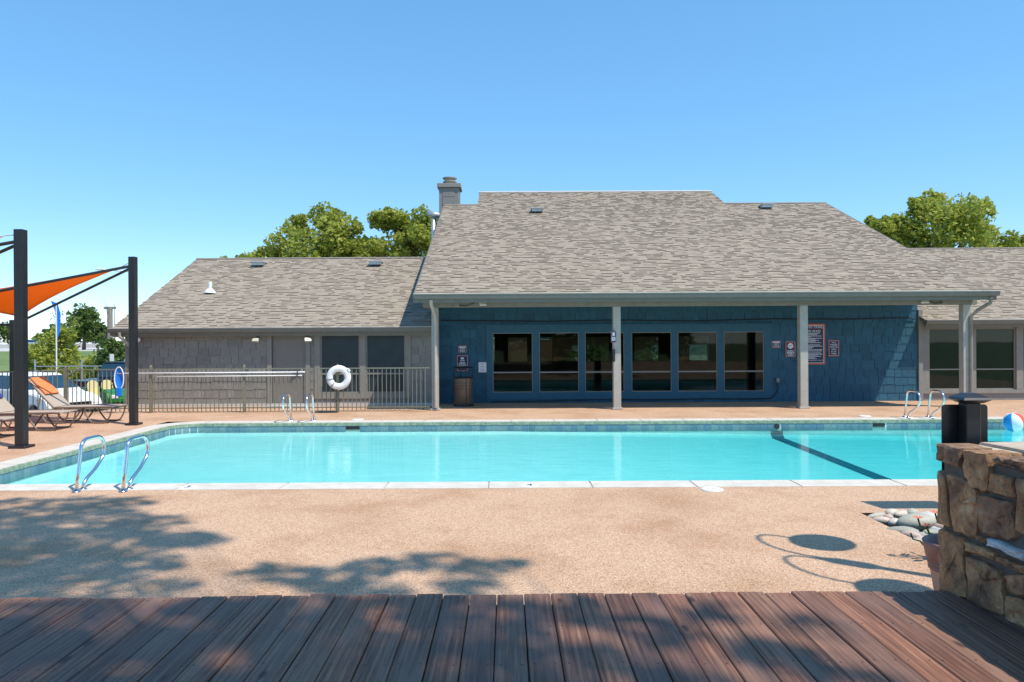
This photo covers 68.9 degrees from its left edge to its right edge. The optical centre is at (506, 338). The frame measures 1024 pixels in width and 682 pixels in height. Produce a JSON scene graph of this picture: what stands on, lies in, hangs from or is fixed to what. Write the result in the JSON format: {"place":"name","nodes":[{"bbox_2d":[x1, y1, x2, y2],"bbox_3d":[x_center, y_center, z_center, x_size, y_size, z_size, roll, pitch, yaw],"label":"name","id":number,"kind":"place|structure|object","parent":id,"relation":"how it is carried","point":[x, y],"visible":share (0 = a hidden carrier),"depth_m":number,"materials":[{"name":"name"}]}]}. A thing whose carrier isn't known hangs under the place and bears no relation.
{"place":"outdoors","nodes":[
{"label":"outdoors","id":0,"kind":"place"},
{"bbox_2d":[102,302,123,339],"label":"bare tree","id":1,"kind":"object","parent":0,"point":[114,322],"visible":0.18,"depth_m":47.98,"materials":[{"name":"plant"}]},
{"bbox_2d":[0,339,785,453],"bbox_3d":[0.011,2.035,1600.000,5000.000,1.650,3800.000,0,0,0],"label":"ground","id":2,"kind":"structure","parent":0,"point":[4,360],"depth_m":71.45,"materials":[{"name":"green plant"}]},
{"bbox_2d":[0,321,8,343],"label":"tree","id":3,"kind":"object","parent":2,"relation":"on","point":[4,331],"visible":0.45,"depth_m":159.14,"materials":[{"name":"green plant"}]},
{"bbox_2d":[33,323,62,339],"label":"tree","id":4,"kind":"object","parent":2,"relation":"on","point":[44,330],"visible":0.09,"depth_m":151.17,"materials":[{"name":"green plant"}]},
{"bbox_2d":[28,325,95,379],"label":"roadside bush","id":5,"kind":"object","parent":2,"relation":"on","point":[41,355],"visible":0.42,"depth_m":43.62,"materials":[{"name":"green plant"}]},
{"bbox_2d":[50,311,79,364],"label":"thin tree","id":6,"kind":"object","parent":2,"relation":"on","point":[66,325],"visible":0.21,"depth_m":46.48,"materials":[{"name":"green plant"}]},
{"bbox_2d":[62,303,106,349],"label":"tree","id":7,"kind":"object","parent":2,"relation":"on","point":[90,330],"visible":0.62,"depth_m":97.30,"materials":[{"name":"green plant"}]},
{"bbox_2d":[84,337,124,378],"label":"roadside bush","id":8,"kind":"object","parent":2,"relation":"on","point":[111,345],"visible":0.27,"depth_m":41.50,"materials":[{"name":"green plant"}]},
{"bbox_2d":[104,307,115,338],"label":"utility pole","id":9,"kind":"object","parent":2,"relation":"on","point":[109,317],"visible":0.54,"depth_m":44.88,"materials":[{"name":"grey concrete"}]},
{"bbox_2d":[0,345,494,350],"bbox_3d":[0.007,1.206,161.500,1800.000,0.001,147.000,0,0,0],"label":"highway","id":10,"kind":"structure","parent":2,"relation":"on","point":[79,349],"depth_m":102.17,"materials":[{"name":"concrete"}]},
{"bbox_2d":[28,340,45,343],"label":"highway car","id":11,"kind":"object","parent":10,"relation":"on","point":[31,341],"visible":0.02,"depth_m":145.16,"materials":[{"name":"white metal"}]},
{"bbox_2d":[0,342,494,347],"bbox_3d":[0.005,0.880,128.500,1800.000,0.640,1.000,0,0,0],"label":"highway barrier","id":12,"kind":"object","parent":10,"relation":"on","point":[80,345],"depth_m":128.00,"materials":[{"name":"concrete"}]},
{"bbox_2d":[220,201,391,257],"bbox_3d":[-10.674,-2.006,37.711,9.523,10.062,4.745,0,0,-14],"label":"shade tree","id":13,"kind":"object","parent":2,"relation":"on","point":[332,225],"visible":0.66,"depth_m":37.54,"materials":[{"name":"green plant"}]},
{"bbox_2d":[336,203,438,256],"bbox_3d":[-5.121,-1.952,38.580,7.429,9.892,3.334,0,0,12],"label":"shade tree","id":14,"kind":"object","parent":2,"relation":"on","point":[412,237],"visible":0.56,"depth_m":38.05,"materials":[{"name":"green plant"}]},
{"bbox_2d":[0,400,1023,604],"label":"pool deck","id":15,"kind":"structure","parent":2,"relation":"on","point":[146,544],"depth_m":6.92,"materials":[{"name":"beige concrete"}]},
{"bbox_2d":[0,415,13,435],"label":"sun lounger","id":16,"kind":"object","parent":15,"relation":"on","point":[2,418],"visible":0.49,"depth_m":14.07,"materials":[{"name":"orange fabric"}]},
{"bbox_2d":[9,320,13,406],"bbox_3d":[-12.346,0.708,18.720,0.285,2.340,0.285,0,0,0],"label":"shade post","id":17,"kind":"object","parent":15,"relation":"on","point":[11,345],"visible":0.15,"depth_m":18.64,"materials":[{"name":"black metal"}]},
{"bbox_2d":[8,229,34,448],"bbox_3d":[-8.240,0.005,12.670,0.285,3.700,0.285,0,0,0],"label":"shade post","id":18,"kind":"object","parent":15,"relation":"on","point":[21,412],"visible":1,"depth_m":12.60,"materials":[{"name":"black metal"}]},
{"bbox_2d":[0,245,12,253],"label":"shade bar","id":19,"kind":"object","parent":18,"relation":"attached to","point":[6,249],"visible":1,"depth_m":12.75,"materials":[{"name":"black metal"}]},
{"bbox_2d":[0,240,12,245],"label":"shade bar","id":20,"kind":"object","parent":18,"relation":"attached to","point":[6,243],"visible":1,"depth_m":12.56,"materials":[{"name":"black metal"}]},
{"bbox_2d":[0,369,61,415],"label":"pool fence","id":21,"kind":"object","parent":15,"relation":"on","point":[32,371],"visible":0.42,"depth_m":18.05,"materials":[{"name":"metal"}]},
{"bbox_2d":[0,393,77,430],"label":"sun lounger","id":22,"kind":"object","parent":15,"relation":"on","point":[6,407],"visible":0.79,"depth_m":15.35,"materials":[{"name":"fabric"}]},
{"bbox_2d":[28,376,126,423],"bbox_3d":[-9.503,1.358,16.550,1.863,1.012,0.660,0,0,0],"label":"sun lounger","id":23,"kind":"object","parent":15,"relation":"on","point":[47,391],"visible":0.92,"depth_m":16.43,"materials":[{"name":"beige fabric"}]},
{"bbox_2d":[125,257,142,425],"bbox_3d":[-8.000,0.054,16.000,0.266,3.600,0.266,0,0,0],"label":"shade post","id":24,"kind":"object","parent":15,"relation":"on","point":[133,330],"visible":1,"depth_m":15.93,"materials":[{"name":"black metal"}]},
{"bbox_2d":[0,263,127,315],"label":"shade sail","id":25,"kind":"object","parent":24,"relation":"attached to","point":[38,294],"visible":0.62,"depth_m":17.04,"materials":[{"name":"orange fabric"}]},
{"bbox_2d":[0,265,127,291],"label":"shade bar","id":26,"kind":"object","parent":24,"relation":"attached to","point":[68,277],"visible":1,"depth_m":15.55,"materials":[{"name":"black metal"}]},
{"bbox_2d":[28,268,127,318],"bbox_3d":[-10.180,-0.934,17.360,5.144,1.218,0.060,0,0,32],"label":"shade bar","id":27,"kind":"object","parent":24,"relation":"attached to","point":[80,292],"visible":0.81,"depth_m":17.09,"materials":[{"name":"black metal"}]},
{"bbox_2d":[63,364,429,412],"bbox_3d":[-6.483,1.249,18.620,9.120,1.194,0.068,0,0,0],"label":"pool fence","id":28,"kind":"object","parent":15,"relation":"on","point":[150,369],"visible":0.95,"depth_m":18.61,"materials":[{"name":"metal"}]},
{"bbox_2d":[114,367,123,395],"bbox_3d":[-9.614,1.069,18.530,0.257,0.728,0.081,0,0,0],"label":"leaf net","id":29,"kind":"object","parent":28,"relation":"hanging from","point":[119,381],"visible":1,"depth_m":18.53,"materials":[{"name":"blue plastic"}]},
{"bbox_2d":[107,257,431,429],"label":"wing","id":30,"kind":"structure","parent":15,"relation":"on","point":[356,312],"depth_m":20.32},
{"bbox_2d":[252,336,259,341],"bbox_3d":[-6.718,0.024,20.050,0.180,0.154,0.193,0,0,20],"label":"floodlight","id":31,"kind":"object","parent":30,"relation":"attached to","point":[256,339],"visible":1,"depth_m":19.98,"materials":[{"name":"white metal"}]},
{"bbox_2d":[272,336,305,402],"bbox_3d":[-5.916,0.803,20.340,0.912,2.020,0.040,0,0,0],"label":"door","id":32,"kind":"structure","parent":30,"relation":"in","point":[287,351],"depth_m":20.32,"materials":[{"name":"paint"}]},
{"bbox_2d":[304,336,311,341],"bbox_3d":[-5.348,0.017,20.052,0.180,0.154,0.193,0,0,-25],"label":"floodlight","id":33,"kind":"object","parent":30,"relation":"attached to","point":[307,339],"visible":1,"depth_m":19.99,"materials":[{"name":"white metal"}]},
{"bbox_2d":[320,336,359,392],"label":"window","id":34,"kind":"structure","parent":30,"relation":"in","point":[344,351],"depth_m":20.32,"materials":[{"name":"grey glass"}]},
{"bbox_2d":[366,334,405,392],"bbox_3d":[-3.287,0.633,20.322,1.080,1.710,0.056,0,0,0],"label":"window","id":35,"kind":"structure","parent":30,"relation":"in","point":[381,351],"depth_m":20.32,"materials":[{"name":"grey glass"}]},
{"bbox_2d":[311,365,350,412],"bbox_3d":[-4.338,1.251,18.476,0.965,1.168,0.254,0,0,0],"label":"life ring","id":36,"kind":"object","parent":15,"relation":"on","point":[332,383],"visible":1,"depth_m":18.46,"materials":[{"name":"white plastic"}]},
{"bbox_2d":[453,366,473,406],"bbox_3d":[-1.163,1.279,20.100,0.570,1.075,0.570,0,0,0],"label":"trash can","id":37,"kind":"object","parent":15,"relation":"on","point":[463,391],"visible":1,"depth_m":19.88,"materials":[{"name":"brown metal"}]},
{"bbox_2d":[0,590,1023,681],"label":"wooden deck","id":38,"kind":"structure","parent":15,"relation":"on","point":[872,636],"depth_m":3.43,"materials":[{"name":"brown wood"}]},
{"bbox_2d":[936,442,1023,629],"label":"stone wall","id":39,"kind":"structure","parent":38,"relation":"on","point":[980,518],"depth_m":3.76,"materials":[{"name":"brown stone"}]},
{"bbox_2d":[941,392,990,469],"bbox_3d":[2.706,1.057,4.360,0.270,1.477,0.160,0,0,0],"label":"lantern","id":40,"kind":"object","parent":39,"relation":"on","point":[964,419],"visible":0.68,"depth_m":4.38,"materials":[{"name":"black metal"}]},
{"bbox_2d":[0,415,1023,491],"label":"swimming pool","id":41,"kind":"structure","parent":15,"relation":"in","point":[585,460],"depth_m":13.42,"materials":[{"name":"liquid"}]},
{"bbox_2d":[71,435,105,491],"bbox_3d":[-5.152,1.526,9.231,0.100,0.630,0.701,0,0,0],"label":"grab rail","id":42,"kind":"object","parent":41,"relation":"attached to","point":[93,470],"visible":1,"depth_m":9.09,"materials":[{"name":"metal"}]},
{"bbox_2d":[118,434,149,491],"bbox_3d":[-4.592,1.523,9.231,0.100,0.630,0.701,0,0,0],"label":"grab rail","id":43,"kind":"object","parent":41,"relation":"attached to","point":[140,467],"visible":1,"depth_m":9.09,"materials":[{"name":"metal"}]},
{"bbox_2d":[282,393,292,420],"bbox_3d":[-4.822,1.524,16.419,0.100,0.630,0.701,0,0,0],"label":"grab rail","id":44,"kind":"object","parent":41,"relation":"attached to","point":[286,413],"visible":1,"depth_m":16.53,"materials":[{"name":"metal"}]},
{"bbox_2d":[306,393,315,420],"bbox_3d":[-4.312,1.521,16.419,0.100,0.630,0.701,0,0,0],"label":"grab rail","id":45,"kind":"object","parent":41,"relation":"attached to","point":[310,414],"visible":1,"depth_m":16.54,"materials":[{"name":"metal"}]},
{"bbox_2d":[902,390,920,417],"bbox_3d":[8.908,1.448,16.419,0.100,0.630,0.701,0,0,0],"label":"grab rail","id":46,"kind":"object","parent":41,"relation":"attached to","point":[915,408],"visible":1,"depth_m":16.49,"materials":[{"name":"metal"}]},
{"bbox_2d":[925,390,944,416],"bbox_3d":[9.428,1.446,16.419,0.100,0.630,0.701,0,0,0],"label":"grab rail","id":47,"kind":"object","parent":41,"relation":"attached to","point":[929,402],"visible":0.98,"depth_m":16.49,"materials":[{"name":"metal"}]},
{"bbox_2d":[413,176,1000,410],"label":"clubhouse","id":48,"kind":"structure","parent":15,"relation":"on","point":[616,257],"depth_m":20.89,"materials":[{"name":"paint"}]},
{"bbox_2d":[458,346,465,352],"bbox_3d":[-1.238,0.299,20.861,0.230,0.195,0.010,0,0,0],"label":"wall sign","id":49,"kind":"object","parent":48,"relation":"attached to","point":[461,349],"visible":1,"depth_m":20.86,"materials":[{"name":"white metal"}]},
{"bbox_2d":[457,355,467,370],"bbox_3d":[-1.236,0.694,20.862,0.310,0.445,0.009,0,0,0],"label":"wall sign","id":50,"kind":"object","parent":48,"relation":"attached to","point":[462,360],"visible":0.92,"depth_m":20.86,"materials":[{"name":"metal"}]},
{"bbox_2d":[478,362,485,372],"bbox_3d":[-0.673,0.809,20.862,0.245,0.300,0.009,0,0,0],"label":"wall notice","id":51,"kind":"object","parent":48,"relation":"attached to","point":[481,367],"depth_m":20.86,"materials":[{"name":"paper"}]},
{"bbox_2d":[493,333,532,391],"bbox_3d":[0.169,0.679,20.892,1.110,1.660,0.056,0,0,0],"label":"window","id":52,"kind":"structure","parent":48,"relation":"in","point":[493,333],"depth_m":20.87,"materials":[{"name":"metal"}]},
{"bbox_2d":[539,333,578,391],"bbox_3d":[1.464,0.672,20.892,1.100,1.660,0.056,0,0,0],"label":"window","id":53,"kind":"structure","parent":48,"relation":"in","point":[539,333],"depth_m":20.87,"materials":[{"name":"metal"}]},
{"bbox_2d":[585,332,623,391],"bbox_3d":[2.739,0.665,20.892,1.090,1.660,0.056,0,0,0],"label":"window","id":54,"kind":"structure","parent":48,"relation":"in","point":[592,332],"depth_m":20.87,"materials":[{"name":"metal"}]},
{"bbox_2d":[611,330,615,342],"bbox_3d":[2.690,-0.069,18.791,0.130,0.349,0.024,0,0,0],"label":"column sign","id":55,"kind":"object","parent":48,"relation":"attached to","point":[613,336],"visible":1,"depth_m":18.78,"materials":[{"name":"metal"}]},
{"bbox_2d":[612,349,614,361],"bbox_3d":[2.690,0.425,18.770,0.065,0.320,0.060,0,0,0],"label":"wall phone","id":56,"kind":"object","parent":48,"relation":"attached to","point":[613,355],"depth_m":18.74,"materials":[{"name":"grey plastic"}]},
{"bbox_2d":[491,378,779,401],"bbox_3d":[3.593,1.446,20.841,8.050,0.632,0.050,0,0,0],"label":"conduit pipe","id":57,"kind":"object","parent":48,"relation":"attached to","point":[777,380],"visible":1,"depth_m":20.83,"materials":[{"name":"metal"}]},
{"bbox_2d":[632,332,671,391],"bbox_3d":[4.049,0.658,20.892,1.110,1.660,0.056,0,0,0],"label":"window","id":58,"kind":"structure","parent":48,"relation":"in","point":[632,332],"depth_m":20.87,"materials":[{"name":"metal"}]},
{"bbox_2d":[441,317,914,321],"bbox_3d":[4.782,-0.511,20.846,13.230,0.097,0.027,0,0,0],"label":"wall cable","id":59,"kind":"object","parent":48,"relation":"attached to","point":[674,320],"depth_m":20.84,"materials":[{"name":"black rubber"}]},
{"bbox_2d":[678,332,716,390],"bbox_3d":[5.334,0.651,20.892,1.100,1.660,0.056,0,0,0],"label":"window","id":60,"kind":"structure","parent":48,"relation":"in","point":[678,332],"depth_m":20.87,"materials":[{"name":"metal"}]},
{"bbox_2d":[724,332,763,390],"bbox_3d":[6.629,0.644,20.892,1.110,1.660,0.056,0,0,0],"label":"window","id":61,"kind":"structure","parent":48,"relation":"in","point":[762,332],"depth_m":20.87,"materials":[{"name":"metal"}]},
{"bbox_2d":[772,341,780,347],"bbox_3d":[7.531,0.169,20.861,0.240,0.200,0.010,0,0,0],"label":"wall sign","id":62,"kind":"object","parent":48,"relation":"attached to","point":[776,344],"visible":1,"depth_m":20.86,"materials":[{"name":"white metal"}]},
{"bbox_2d":[785,341,794,356],"bbox_3d":[7.929,0.301,20.860,0.275,0.430,0.012,0,0,0],"label":"wall sign","id":63,"kind":"object","parent":48,"relation":"attached to","point":[790,348],"visible":1,"depth_m":20.86,"materials":[{"name":"metal"}]},
{"bbox_2d":[808,324,824,364],"bbox_3d":[8.536,0.163,20.862,0.730,1.140,0.009,0,0,0],"label":"pool rules sign","id":64,"kind":"object","parent":48,"relation":"attached to","point":[816,344],"visible":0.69,"depth_m":20.86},
{"bbox_2d":[828,340,838,355],"bbox_3d":[9.142,0.275,20.862,0.300,0.450,0.008,0,0,0],"label":"wall sign","id":65,"kind":"object","parent":48,"relation":"attached to","point":[833,347],"visible":1,"depth_m":20.86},
{"bbox_2d":[922,533,939,589],"bbox_3d":[3.029,1.576,5.000,0.436,0.435,0.436,0,0,0],"label":"flower pot","id":66,"kind":"object","parent":15,"relation":"on","point":[931,545],"visible":0.23,"depth_m":5.00,"materials":[{"name":"ceramic"}]},
{"bbox_2d":[910,511,944,544],"bbox_3d":[3.497,1.622,6.013,0.408,0.426,0.325,0,0,40],"label":"flowering plant","id":67,"kind":"object","parent":66,"relation":"in","point":[928,531],"visible":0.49,"depth_m":6.05,"materials":[{"name":"green plant"}]},
{"bbox_2d":[908,247,1023,400],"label":"wing","id":68,"kind":"structure","parent":15,"relation":"on","point":[998,348],"depth_m":21.05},
{"bbox_2d":[929,328,958,389],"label":"window","id":69,"kind":"structure","parent":68,"relation":"in","point":[940,380],"depth_m":21.04,"materials":[{"name":"black glass"}]},
{"bbox_2d":[976,328,1014,389],"bbox_3d":[13.718,0.570,21.007,1.130,1.730,0.086,0,0,0],"label":"window","id":70,"kind":"structure","parent":68,"relation":"in","point":[989,368],"depth_m":21.04,"materials":[{"name":"black glass"}]},
{"bbox_2d":[561,339,608,360],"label":"hedge bush","id":71,"kind":"object","parent":2,"relation":"on","point":[593,353],"visible":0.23,"depth_m":40.67,"materials":[{"name":"green plant"}]},
{"bbox_2d":[552,336,707,360],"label":"brick house","id":72,"kind":"structure","parent":2,"relation":"on","point":[692,347],"depth_m":47.00,"materials":[{"name":"paint"}]},
{"bbox_2d":[572,345,588,360],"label":"window","id":73,"kind":"structure","parent":72,"relation":"in","point":[575,347],"depth_m":46.97,"materials":[{"name":"grey glass"}]},
{"bbox_2d":[651,345,657,359],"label":"window","id":74,"kind":"structure","parent":72,"relation":"in","point":[655,346],"depth_m":46.97,"materials":[{"name":"white paint"}]},
{"bbox_2d":[689,345,706,359],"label":"window","id":75,"kind":"structure","parent":72,"relation":"in","point":[696,352],"depth_m":46.97,"materials":[{"name":"white paint"}]},
{"bbox_2d":[634,341,657,360],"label":"hedge bush","id":76,"kind":"object","parent":2,"relation":"on","point":[639,357],"visible":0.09,"depth_m":40.87,"materials":[{"name":"green plant"}]},
{"bbox_2d":[863,188,1021,247],"bbox_3d":[22.026,-2.460,37.814,7.267,10.610,4.929,0,0,24],"label":"shade tree","id":77,"kind":"object","parent":2,"relation":"on","point":[965,223],"visible":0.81,"depth_m":37.20,"materials":[{"name":"green plant"}]},
{"bbox_2d":[997,234,1023,247],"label":"shade tree","id":78,"kind":"object","parent":2,"relation":"on","point":[1022,241],"visible":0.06,"depth_m":38.85,"materials":[{"name":"green plant"}]},
{"bbox_2d":[0,0,1023,340],"label":"sky","id":79,"kind":"structure","parent":0,"point":[168,135],"materials":[{"name":"blue"}]},
{"bbox_2d":[508,337,551,360],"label":"brick house","id":80,"kind":"structure","parent":0,"point":[517,348],"depth_m":43.00,"materials":[{"name":"paint"}]},
{"bbox_2d":[77,426,1023,466],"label":"water","id":81,"kind":"structure","parent":0,"point":[704,429],"depth_m":15.37,"materials":[{"name":"blue liquid"}]},
{"bbox_2d":[1002,412,1023,431],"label":"beach ball","id":82,"kind":"object","parent":81,"relation":"on","point":[1013,421],"visible":0.87,"depth_m":15.45,"materials":[{"name":"multicoloured plastic"}]},
{"bbox_2d":[862,513,922,531],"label":"planting bed soil","id":83,"kind":"structure","parent":0,"point":[867,514],"depth_m":7.66,"materials":[{"name":"brown soil"}]},
{"bbox_2d":[868,512,885,518],"bbox_3d":[3.759,1.810,7.587,0.218,0.080,0.077,-4,1,-10],"label":"pebble","id":84,"kind":"object","parent":83,"relation":"on","point":[873,515],"visible":0.47,"depth_m":7.56,"materials":[{"name":"grey stone"}]},
{"bbox_2d":[873,516,889,524],"bbox_3d":[3.722,1.808,7.410,0.185,0.086,0.098,0,0,25],"label":"pebble","id":85,"kind":"object","parent":83,"relation":"on","point":[882,520],"visible":0.67,"depth_m":7.38,"materials":[{"name":"grey stone"}]},
{"bbox_2d":[883,514,893,518],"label":"pebble","id":86,"kind":"object","parent":83,"relation":"on","point":[890,516],"visible":0.43,"depth_m":7.46,"materials":[{"name":"grey stone"}]},
{"bbox_2d":[885,508,897,517],"bbox_3d":[3.970,1.800,7.690,0.150,0.091,0.095,4,-1,-20],"label":"pebble","id":87,"kind":"object","parent":83,"relation":"on","point":[891,511],"visible":0.61,"depth_m":7.66,"materials":[{"name":"grey stone"}]},
{"bbox_2d":[888,518,897,525],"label":"pebble","id":88,"kind":"object","parent":83,"relation":"on","point":[892,521],"visible":0.64,"depth_m":7.29,"materials":[{"name":"white stone"}]},
{"bbox_2d":[894,510,907,518],"bbox_3d":[4.043,1.803,7.627,0.202,0.096,0.102,4,-1,-15],"label":"pebble","id":89,"kind":"object","parent":83,"relation":"on","point":[898,514],"visible":0.62,"depth_m":7.59,"materials":[{"name":"grey stone"}]},
{"bbox_2d":[887,526,918,532],"bbox_3d":[3.700,1.804,6.983,0.286,0.096,0.119,0,0,22],"label":"pebble","id":90,"kind":"object","parent":83,"relation":"on","point":[900,529],"visible":0.5,"depth_m":6.95,"materials":[{"name":"grey stone"}]},
{"bbox_2d":[901,530,921,537],"bbox_3d":[3.703,1.804,6.835,0.185,0.095,0.107,5,3,40],"label":"pebble","id":91,"kind":"object","parent":83,"relation":"on","point":[908,532],"visible":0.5,"depth_m":6.80,"materials":[{"name":"beige stone"}]},
{"bbox_2d":[907,508,918,513],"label":"pebble","id":92,"kind":"object","parent":83,"relation":"on","point":[911,510],"visible":0.43,"depth_m":7.59,"materials":[{"name":"grey stone"}]},
{"bbox_2d":[897,513,935,529],"bbox_3d":[3.960,1.766,7.196,0.380,0.165,0.226,-4,-1,12],"label":"pebble","id":93,"kind":"object","parent":83,"relation":"on","point":[909,520],"visible":0.77,"depth_m":7.13,"materials":[{"name":"grey stone"}]},
{"bbox_2d":[920,511,936,516],"bbox_3d":[4.189,1.779,7.392,0.239,0.136,0.170,4,1,20],"label":"pebble","id":94,"kind":"object","parent":83,"relation":"on","point":[929,513],"visible":0.16,"depth_m":7.37,"materials":[{"name":"grey stone"}]},
{"bbox_2d":[923,528,937,532],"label":"pebble","id":95,"kind":"object","parent":83,"relation":"on","point":[931,530],"visible":0.32,"depth_m":6.91,"materials":[{"name":"grey stone"}]},
{"bbox_2d":[934,523,943,527],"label":"pebble","id":96,"kind":"object","parent":83,"relation":"on","point":[938,525],"visible":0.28,"depth_m":7.10,"materials":[{"name":"beige stone"}]},
{"bbox_3d":[-5.195,0.883,18.555,0.023,0.172,0.073,0,0,0],"label":"pole hook","id":97,"kind":"object","parent":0,"visible":0},
{"bbox_2d":[117,371,304,373],"bbox_3d":[-7.380,0.853,18.560,4.730,0.046,0.041,0,0,0],"label":"pool pole","id":98,"kind":"object","parent":97,"relation":"hanging from","point":[214,372],"visible":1,"depth_m":18.55,"materials":[{"name":"white metal"}]},
{"bbox_2d":[157,375,301,376],"bbox_3d":[-6.890,0.936,18.560,3.610,0.037,0.031,0,0,0],"label":"pool pole","id":99,"kind":"object","parent":97,"relation":"hanging from","point":[228,376],"visible":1,"depth_m":18.55,"materials":[{"name":"white metal"}]},
{"label":"parking lot","id":100,"kind":"structure","parent":0,"visible":0},
{"bbox_2d":[0,372,101,411],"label":"parked car","id":101,"kind":"object","parent":100,"relation":"on","point":[60,383],"visible":0.3,"depth_m":25.68,"materials":[{"name":"white paint"}]},
{"bbox_2d":[51,301,60,372],"bbox_3d":[-23.427,0.514,38.800,0.500,4.950,0.070,0,0,0],"label":"feather banner","id":102,"kind":"object","parent":100,"relation":"on","point":[57,315],"visible":0.71,"depth_m":38.80,"materials":[{"name":"blue fabric"}]},
{"bbox_2d":[34,359,124,378],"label":"chain link gate","id":103,"kind":"structure","parent":100,"relation":"on","point":[81,366],"depth_m":38.28,"materials":[{"name":"metal"}]},
{"bbox_2d":[71,361,124,388],"bbox_3d":[-17.206,1.998,33.423,1.986,1.896,5.542,0,0,12],"label":"pickup truck","id":104,"kind":"object","parent":100,"relation":"on","point":[112,365],"visible":0.02,"depth_m":33.03,"materials":[{"name":"blue paint"}]},
{"bbox_2d":[80,380,123,409],"bbox_3d":[-15.792,2.294,29.278,3.040,1.290,1.346,0,0,37],"label":"utility cart","id":105,"kind":"object","parent":100,"relation":"on","point":[104,392],"visible":0.28,"depth_m":28.48,"materials":[{"name":"green paint"}]},
{"bbox_2d":[110,354,113,361],"bbox_3d":[-19.270,1.866,36.500,0.280,2.200,0.240,0,0,0],"label":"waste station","id":106,"kind":"object","parent":100,"relation":"on","point":[111,357],"visible":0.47,"depth_m":36.47,"materials":[{"name":"white metal"}]}
]}

